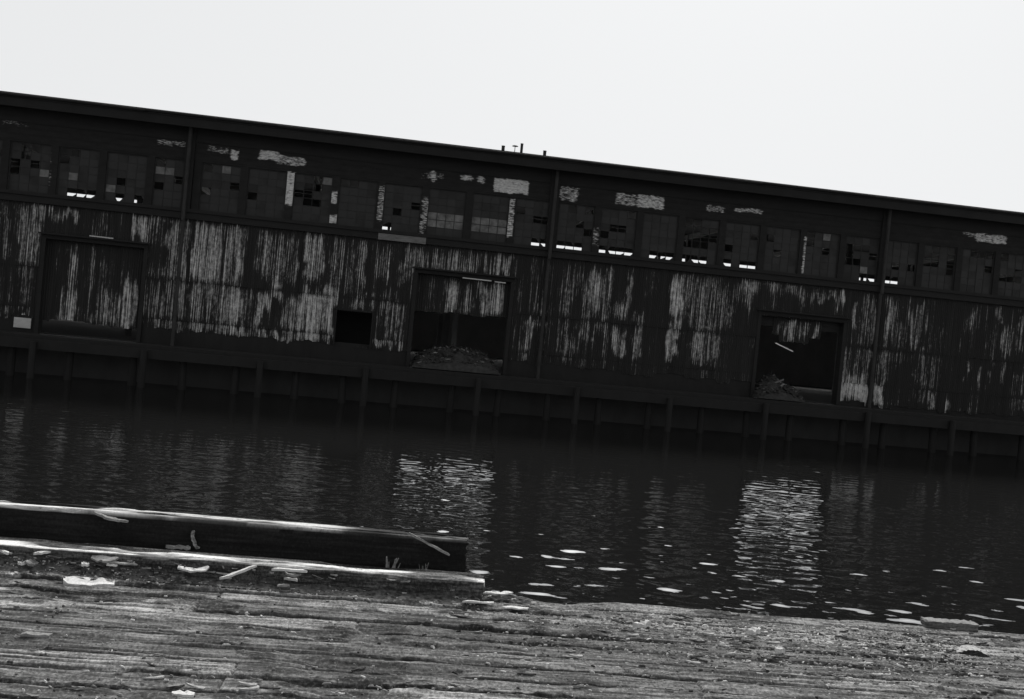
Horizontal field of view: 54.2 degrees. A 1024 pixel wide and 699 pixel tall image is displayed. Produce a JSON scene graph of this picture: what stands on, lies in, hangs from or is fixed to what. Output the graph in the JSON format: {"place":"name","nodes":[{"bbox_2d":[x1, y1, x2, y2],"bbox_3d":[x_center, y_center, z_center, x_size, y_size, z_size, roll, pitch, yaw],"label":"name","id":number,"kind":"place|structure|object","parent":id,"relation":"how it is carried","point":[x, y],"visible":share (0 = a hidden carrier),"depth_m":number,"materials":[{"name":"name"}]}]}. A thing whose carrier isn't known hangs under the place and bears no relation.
{"place":"outdoors","nodes":[
{"label":"outdoors","id":0,"kind":"place"},
{"bbox_2d":[0,554,478,604],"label":"litter bank","id":1,"kind":"structure","parent":0,"point":[141,573],"depth_m":5.73,"materials":[{"name":"grey wood"}]},
{"bbox_2d":[24,558,38,566],"bbox_3d":[-2.712,1.204,5.648,0.060,0.025,0.063,35,9,14],"label":"wood scrap","id":2,"kind":"object","parent":1,"relation":"on","point":[32,562],"visible":1,"depth_m":5.64,"materials":[{"name":"grey wood"}]},
{"bbox_2d":[81,561,88,566],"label":"wood scrap","id":3,"kind":"object","parent":1,"relation":"on","point":[83,563],"visible":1,"depth_m":5.66,"materials":[{"name":"grey wood"}]},
{"bbox_2d":[91,555,118,562],"bbox_3d":[-2.329,1.195,5.709,0.158,0.019,0.073,6,21,9],"label":"flat board","id":4,"kind":"object","parent":1,"relation":"on","point":[103,558],"visible":1,"depth_m":5.70,"materials":[{"name":"grey wood"}]},
{"bbox_2d":[100,560,137,565],"bbox_3d":[-2.242,1.213,5.689,0.224,0.014,0.019,5,1,2],"label":"thin lath","id":5,"kind":"object","parent":1,"relation":"on","point":[121,563],"visible":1,"depth_m":5.68,"materials":[{"name":"grey wood"}]},
{"bbox_2d":[277,584,289,586],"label":"wood scrap","id":6,"kind":"object","parent":1,"relation":"on","point":[282,585],"visible":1,"depth_m":5.71,"materials":[{"name":"grey wood"}]},
{"bbox_2d":[284,577,297,581],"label":"wood scrap","id":7,"kind":"object","parent":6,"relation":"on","point":[291,579],"visible":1,"depth_m":5.72,"materials":[{"name":"grey wood"}]},
{"bbox_2d":[284,571,300,576],"bbox_3d":[-1.257,1.286,5.723,0.105,0.028,0.024,6,1,12],"label":"curved splinter","id":8,"kind":"object","parent":7,"relation":"on","point":[290,574],"visible":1,"depth_m":5.72,"materials":[{"name":"grey wood"}]},
{"bbox_2d":[272,567,306,572],"bbox_3d":[-1.273,1.262,5.722,0.202,0.018,0.026,5,1,-5],"label":"straight lath","id":9,"kind":"object","parent":8,"relation":"on","point":[289,570],"visible":1,"depth_m":5.71,"materials":[{"name":"grey wood"}]},
{"bbox_2d":[0,334,1023,633],"bbox_3d":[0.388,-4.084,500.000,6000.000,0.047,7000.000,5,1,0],"label":"water","id":10,"kind":"structure","parent":0,"point":[556,510],"depth_m":25.98,"materials":[{"name":"black liquid"}]},
{"bbox_2d":[0,330,1023,459],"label":"timber pier","id":11,"kind":"structure","parent":10,"relation":"in","point":[131,363],"depth_m":49.60,"materials":[{"name":"black wood"}]},
{"bbox_2d":[0,91,1023,421],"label":"warehouse","id":12,"kind":"structure","parent":11,"relation":"on","point":[238,235],"depth_m":49.97,"materials":[{"name":"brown wood"}]},
{"bbox_2d":[0,139,2,165],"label":"window","id":13,"kind":"structure","parent":12,"relation":"in","point":[1,140],"depth_m":46.72,"materials":[{"name":"glass"}]},
{"bbox_2d":[7,140,51,193],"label":"window","id":14,"kind":"structure","parent":12,"relation":"in","point":[29,179],"depth_m":46.92,"materials":[{"name":"glass"}]},
{"bbox_2d":[56,146,99,198],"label":"window","id":15,"kind":"structure","parent":12,"relation":"in","point":[81,172],"depth_m":47.20,"materials":[{"name":"glass"}]},
{"bbox_2d":[104,151,147,203],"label":"window","id":16,"kind":"structure","parent":12,"relation":"in","point":[131,167],"depth_m":47.48,"materials":[{"name":"glass"}]},
{"bbox_2d":[151,157,194,208],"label":"window","id":17,"kind":"structure","parent":12,"relation":"in","point":[170,196],"depth_m":47.74,"materials":[{"name":"glass"}]},
{"bbox_2d":[198,162,241,213],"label":"window","id":18,"kind":"structure","parent":12,"relation":"in","point":[221,198],"depth_m":48.05,"materials":[{"name":"glass"}]},
{"bbox_2d":[245,167,287,218],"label":"window","id":19,"kind":"structure","parent":12,"relation":"in","point":[269,186],"depth_m":48.34,"materials":[{"name":"glass"}]},
{"bbox_2d":[291,173,332,223],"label":"window","id":20,"kind":"structure","parent":12,"relation":"in","point":[300,212],"depth_m":48.63,"materials":[{"name":"glass"}]},
{"bbox_2d":[336,178,377,227],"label":"window","id":21,"kind":"structure","parent":12,"relation":"in","point":[356,206],"depth_m":48.92,"materials":[{"name":"glass"}]},
{"bbox_2d":[381,183,422,232],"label":"window","id":22,"kind":"structure","parent":12,"relation":"in","point":[399,196],"depth_m":49.19,"materials":[{"name":"glass"}]},
{"bbox_2d":[426,188,466,237],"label":"window","id":23,"kind":"structure","parent":12,"relation":"in","point":[446,208],"depth_m":49.47,"materials":[{"name":"glass"}]},
{"bbox_2d":[410,344,500,374],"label":"rubble heap","id":24,"kind":"object","parent":12,"relation":"on","point":[452,357],"visible":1,"depth_m":49.28,"materials":[{"name":"grey stone"}]},
{"bbox_2d":[469,193,509,242],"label":"window","id":25,"kind":"structure","parent":12,"relation":"in","point":[489,218],"depth_m":49.76,"materials":[{"name":"glass"}]},
{"bbox_2d":[513,198,548,246],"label":"window","id":26,"kind":"structure","parent":12,"relation":"in","point":[525,229],"depth_m":50.03,"materials":[{"name":"glass"}]},
{"bbox_2d":[556,203,594,251],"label":"window","id":27,"kind":"structure","parent":12,"relation":"in","point":[567,231],"depth_m":50.32,"materials":[{"name":"glass"}]},
{"bbox_2d":[598,207,636,255],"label":"window","id":28,"kind":"structure","parent":12,"relation":"in","point":[610,216],"depth_m":50.60,"materials":[{"name":"glass"}]},
{"bbox_2d":[640,212,678,260],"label":"window","id":29,"kind":"structure","parent":12,"relation":"in","point":[659,234],"depth_m":50.89,"materials":[{"name":"glass"}]},
{"bbox_2d":[682,217,719,264],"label":"window","id":30,"kind":"structure","parent":12,"relation":"in","point":[711,253],"depth_m":51.21,"materials":[{"name":"glass"}]},
{"bbox_2d":[723,221,760,268],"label":"window","id":31,"kind":"structure","parent":12,"relation":"in","point":[738,235],"depth_m":51.46,"materials":[{"name":"glass"}]},
{"bbox_2d":[752,371,804,401],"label":"rubble heap","id":32,"kind":"object","parent":12,"relation":"on","point":[769,386],"visible":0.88,"depth_m":51.44,"materials":[{"name":"grey stone"}]},
{"bbox_2d":[763,226,800,273],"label":"window","id":33,"kind":"structure","parent":12,"relation":"in","point":[786,240],"depth_m":51.75,"materials":[{"name":"glass"}]},
{"bbox_2d":[803,231,839,277],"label":"window","id":34,"kind":"structure","parent":12,"relation":"in","point":[815,264],"depth_m":52.04,"materials":[{"name":"glass"}]},
{"bbox_2d":[843,235,879,281],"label":"window","id":35,"kind":"structure","parent":12,"relation":"in","point":[867,266],"depth_m":52.33,"materials":[{"name":"glass"}]},
{"bbox_2d":[886,240,917,285],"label":"window","id":36,"kind":"structure","parent":12,"relation":"in","point":[903,253],"depth_m":52.62,"materials":[{"name":"glass"}]},
{"bbox_2d":[921,244,956,289],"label":"window","id":37,"kind":"structure","parent":12,"relation":"in","point":[932,277],"depth_m":52.89,"materials":[{"name":"glass"}]},
{"bbox_2d":[960,248,994,293],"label":"window","id":38,"kind":"structure","parent":12,"relation":"in","point":[974,278],"depth_m":53.18,"materials":[{"name":"glass"}]},
{"bbox_2d":[998,253,1023,297],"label":"window","id":39,"kind":"structure","parent":12,"relation":"in","point":[1015,261],"depth_m":53.44,"materials":[{"name":"glass"}]},
{"bbox_2d":[0,571,1023,698],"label":"quay deck","id":40,"kind":"structure","parent":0,"point":[67,661],"depth_m":5.02,"materials":[{"name":"grey wood"}]},
{"bbox_2d":[20,631,52,637],"bbox_3d":[-2.188,1.313,4.603,0.136,0.020,0.038,5,1,-7],"label":"wood scrap","id":41,"kind":"object","parent":40,"relation":"on","point":[35,634],"visible":1,"depth_m":4.59,"materials":[{"name":"grey wood"}]},
{"bbox_2d":[52,685,75,687],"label":"wood splinter","id":42,"kind":"object","parent":40,"relation":"on","point":[58,686],"visible":1,"depth_m":4.04,"materials":[{"name":"grey wood"}]},
{"bbox_2d":[71,686,84,688],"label":"wood splinter","id":43,"kind":"object","parent":40,"relation":"on","point":[77,687],"visible":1,"depth_m":4.03,"materials":[{"name":"grey wood"}]},
{"bbox_2d":[63,576,114,585],"bbox_3d":[-2.353,1.297,5.558,0.288,0.048,0.115,5,1,-11],"label":"split board","id":44,"kind":"object","parent":40,"relation":"on","point":[75,580],"visible":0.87,"depth_m":5.54,"materials":[{"name":"white wood"}]},
{"bbox_2d":[143,675,163,678],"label":"wood splinter","id":45,"kind":"object","parent":40,"relation":"on","point":[158,677],"visible":1,"depth_m":4.24,"materials":[{"name":"grey wood"}]},
{"bbox_2d":[166,684,184,688],"bbox_3d":[-1.402,1.403,4.163,0.080,0.011,0.014,7,-5,-36],"label":"wood splinter","id":46,"kind":"object","parent":40,"relation":"on","point":[179,686],"visible":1,"depth_m":4.16,"materials":[{"name":"grey wood"}]},
{"bbox_2d":[172,690,194,697],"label":"wood scrap","id":47,"kind":"object","parent":40,"relation":"on","point":[186,694],"visible":1,"depth_m":4.08,"materials":[{"name":"white wood"}]},
{"bbox_2d":[174,630,195,633],"bbox_3d":[-1.587,1.371,4.855,0.101,0.016,0.031,5,1,-8],"label":"wood scrap","id":48,"kind":"object","parent":40,"relation":"on","point":[190,631],"visible":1,"depth_m":4.85,"materials":[{"name":"grey wood"}]},
{"bbox_2d":[186,683,205,689],"bbox_3d":[-1.324,1.408,4.182,0.086,0.011,0.016,12,7,4],"label":"wood splinter","id":49,"kind":"object","parent":40,"relation":"on","point":[196,686],"visible":1,"depth_m":4.18,"materials":[{"name":"white wood"}]},
{"bbox_2d":[0,500,467,572],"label":"bulkhead timber","id":50,"kind":"object","parent":40,"relation":"on","point":[268,538],"visible":0.5,"depth_m":6.10,"materials":[{"name":"black wood"}]},
{"bbox_2d":[93,511,128,522],"bbox_3d":[-2.402,1.008,5.991,0.207,0.028,0.032,17,0,-5],"label":"torn splinter","id":51,"kind":"object","parent":50,"relation":"attached to","point":[97,513],"visible":1,"depth_m":5.98,"materials":[{"name":"grey wood"}]},
{"bbox_2d":[191,530,199,548],"bbox_3d":[-1.918,1.150,6.043,0.037,0.115,0.031,-13,2,-4],"label":"curled splinter","id":52,"kind":"object","parent":50,"relation":"on","point":[193,539],"visible":1,"depth_m":6.03,"materials":[{"name":"grey wood"}]},
{"bbox_2d":[386,556,400,567],"bbox_3d":[-0.730,1.318,6.116,0.093,0.094,0.034,5,1,1],"label":"frayed stub","id":53,"kind":"object","parent":50,"relation":"attached to","point":[394,564],"visible":0.63,"depth_m":6.11,"materials":[{"name":"grey wood"}]},
{"bbox_2d":[408,532,449,555],"bbox_3d":[-0.510,1.198,6.160,0.290,0.019,0.017,29,-1,-5],"label":"pale stick","id":54,"kind":"object","parent":50,"relation":"on","point":[429,544],"visible":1,"depth_m":6.15,"materials":[{"name":"grey wood"}]},
{"bbox_2d":[0,537,485,600],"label":"stringer timber","id":55,"kind":"object","parent":40,"relation":"on","point":[440,582],"visible":0.78,"depth_m":5.84,"materials":[{"name":"grey wood"}]},
{"bbox_2d":[0,549,8,554],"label":"wood scrap","id":56,"kind":"object","parent":55,"relation":"on","point":[5,552],"visible":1,"depth_m":5.64,"materials":[{"name":"grey wood"}]},
{"bbox_2d":[33,551,50,554],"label":"wood scrap","id":57,"kind":"object","parent":55,"relation":"on","point":[40,552],"visible":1,"depth_m":5.67,"materials":[{"name":"grey wood"}]},
{"bbox_2d":[166,545,190,550],"bbox_3d":[-2.004,1.188,6.008,0.145,0.027,0.059,5,1,-11],"label":"torn scrap","id":58,"kind":"object","parent":55,"relation":"on","point":[181,547],"visible":1,"depth_m":6.00,"materials":[{"name":"grey wood"}]},
{"bbox_2d":[177,565,208,572],"bbox_3d":[-1.822,1.255,5.719,0.175,0.031,0.055,5,12,-22],"label":"torn scrap","id":59,"kind":"object","parent":55,"relation":"on","point":[192,570],"visible":1,"depth_m":5.71,"materials":[{"name":"white wood"}]},
{"bbox_2d":[219,565,256,578],"bbox_3d":[-1.559,1.268,5.696,0.021,0.018,0.237,14,19,40],"label":"leaning lath","id":60,"kind":"object","parent":55,"relation":"on","point":[232,574],"visible":1,"depth_m":5.69,"materials":[{"name":"grey wood"}]},
{"bbox_2d":[238,681,257,685],"bbox_3d":[-1.122,1.417,4.241,0.086,0.011,0.016,6,8,3],"label":"wood splinter","id":61,"kind":"object","parent":40,"relation":"on","point":[248,684],"visible":1,"depth_m":4.24,"materials":[{"name":"grey wood"}]},
{"bbox_2d":[238,686,259,690],"bbox_3d":[-1.102,1.421,4.191,0.086,0.011,0.016,-1,5,-17],"label":"wood splinter","id":62,"kind":"object","parent":40,"relation":"on","point":[249,688],"visible":1,"depth_m":4.19,"materials":[{"name":"white wood"}]},
{"bbox_2d":[260,686,279,689],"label":"wood splinter","id":63,"kind":"object","parent":40,"relation":"on","point":[275,688],"visible":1,"depth_m":4.23,"materials":[{"name":"grey wood"}]},
{"bbox_2d":[326,691,344,694],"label":"wood splinter","id":64,"kind":"object","parent":40,"relation":"on","point":[339,693],"visible":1,"depth_m":4.28,"materials":[{"name":"grey wood"}]},
{"bbox_2d":[450,614,497,622],"bbox_3d":[-0.216,1.498,5.550,0.290,0.024,0.032,6,1,15],"label":"dark splinter","id":65,"kind":"object","parent":40,"relation":"on","point":[463,616],"visible":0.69,"depth_m":5.55,"materials":[{"name":"grey wood"}]},
{"bbox_2d":[462,600,493,603],"bbox_3d":[-0.197,1.464,5.798,0.187,0.015,0.027,5,1,-10],"label":"pale lath","id":66,"kind":"object","parent":40,"relation":"on","point":[473,601],"visible":1,"depth_m":5.79,"materials":[{"name":"white wood"}]},
{"bbox_2d":[483,591,512,595],"bbox_3d":[-0.083,1.475,6.058,0.198,0.022,0.041,5,1,-19],"label":"torn scrap","id":67,"kind":"object","parent":40,"relation":"on","point":[503,593],"visible":0.97,"depth_m":6.05,"materials":[{"name":"white wood"}]},
{"bbox_2d":[0,556,1023,698],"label":"wood crumbs","id":68,"kind":"object","parent":40,"relation":"on","point":[908,648],"visible":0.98,"depth_m":5.52,"materials":[{"name":"grey wood"}]},
{"bbox_2d":[502,606,528,609],"bbox_3d":[0.021,1.496,5.788,0.157,0.014,0.032,5,1,-5],"label":"pale lath","id":69,"kind":"object","parent":40,"relation":"on","point":[515,607],"visible":1,"depth_m":5.78,"materials":[{"name":"white wood"}]},
{"bbox_2d":[517,672,535,675],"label":"wood splinter","id":70,"kind":"object","parent":40,"relation":"on","point":[522,673],"visible":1,"depth_m":4.70,"materials":[{"name":"black wood"}]},
{"bbox_2d":[568,654,582,656],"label":"wood splinter","id":71,"kind":"object","parent":40,"relation":"on","point":[572,655],"visible":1,"depth_m":5.05,"materials":[{"name":"grey wood"}]},
{"bbox_2d":[632,619,650,628],"bbox_3d":[0.737,1.569,5.707,0.113,0.046,0.042,5,1,-28],"label":"knotty scrap","id":72,"kind":"object","parent":40,"relation":"on","point":[644,624],"visible":1,"depth_m":5.70,"materials":[{"name":"grey wood"}]},
{"bbox_2d":[685,660,700,663],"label":"wood splinter","id":73,"kind":"object","parent":40,"relation":"on","point":[695,662],"visible":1,"depth_m":5.13,"materials":[{"name":"grey wood"}]},
{"bbox_2d":[747,627,760,634],"bbox_3d":[1.399,1.628,5.784,0.059,0.041,0.068,6,1,37],"label":"wood scrap","id":74,"kind":"object","parent":40,"relation":"on","point":[753,630],"visible":1,"depth_m":5.77,"materials":[{"name":"grey wood"}]},
{"bbox_2d":[766,641,779,643],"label":"wood splinter","id":75,"kind":"object","parent":40,"relation":"on","point":[776,642],"visible":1,"depth_m":5.60,"materials":[{"name":"grey wood"}]},
{"bbox_2d":[775,646,784,653],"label":"wood scrap","id":76,"kind":"object","parent":40,"relation":"on","point":[780,650],"visible":1,"depth_m":5.44,"materials":[{"name":"grey wood"}]},
{"bbox_2d":[869,673,882,675],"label":"wood splinter","id":77,"kind":"object","parent":40,"relation":"on","point":[877,674],"visible":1,"depth_m":5.21,"materials":[{"name":"grey wood"}]},
{"bbox_2d":[871,667,944,674],"bbox_3d":[2.140,1.747,5.389,0.440,0.031,0.078,5,1,-1],"label":"dark board","id":78,"kind":"object","parent":40,"relation":"on","point":[874,668],"visible":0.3,"depth_m":5.39,"materials":[{"name":"grey wood"}]},
{"bbox_2d":[901,684,918,687],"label":"wood splinter","id":79,"kind":"object","parent":40,"relation":"on","point":[913,686],"visible":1,"depth_m":5.06,"materials":[{"name":"grey wood"}]},
{"bbox_2d":[920,617,978,630],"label":"edge block","id":80,"kind":"structure","parent":40,"relation":"on","point":[940,623],"depth_m":6.29,"materials":[{"name":"grey wood"}]},
{"bbox_2d":[954,645,988,656],"bbox_3d":[2.678,1.758,5.818,0.200,0.055,0.106,6,1,9],"label":"dark lump","id":81,"kind":"object","parent":40,"relation":"on","point":[972,650],"visible":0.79,"depth_m":5.79,"materials":[{"name":"grey wood"}]},
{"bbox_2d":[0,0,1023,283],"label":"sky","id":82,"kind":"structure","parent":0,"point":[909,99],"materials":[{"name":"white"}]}
]}

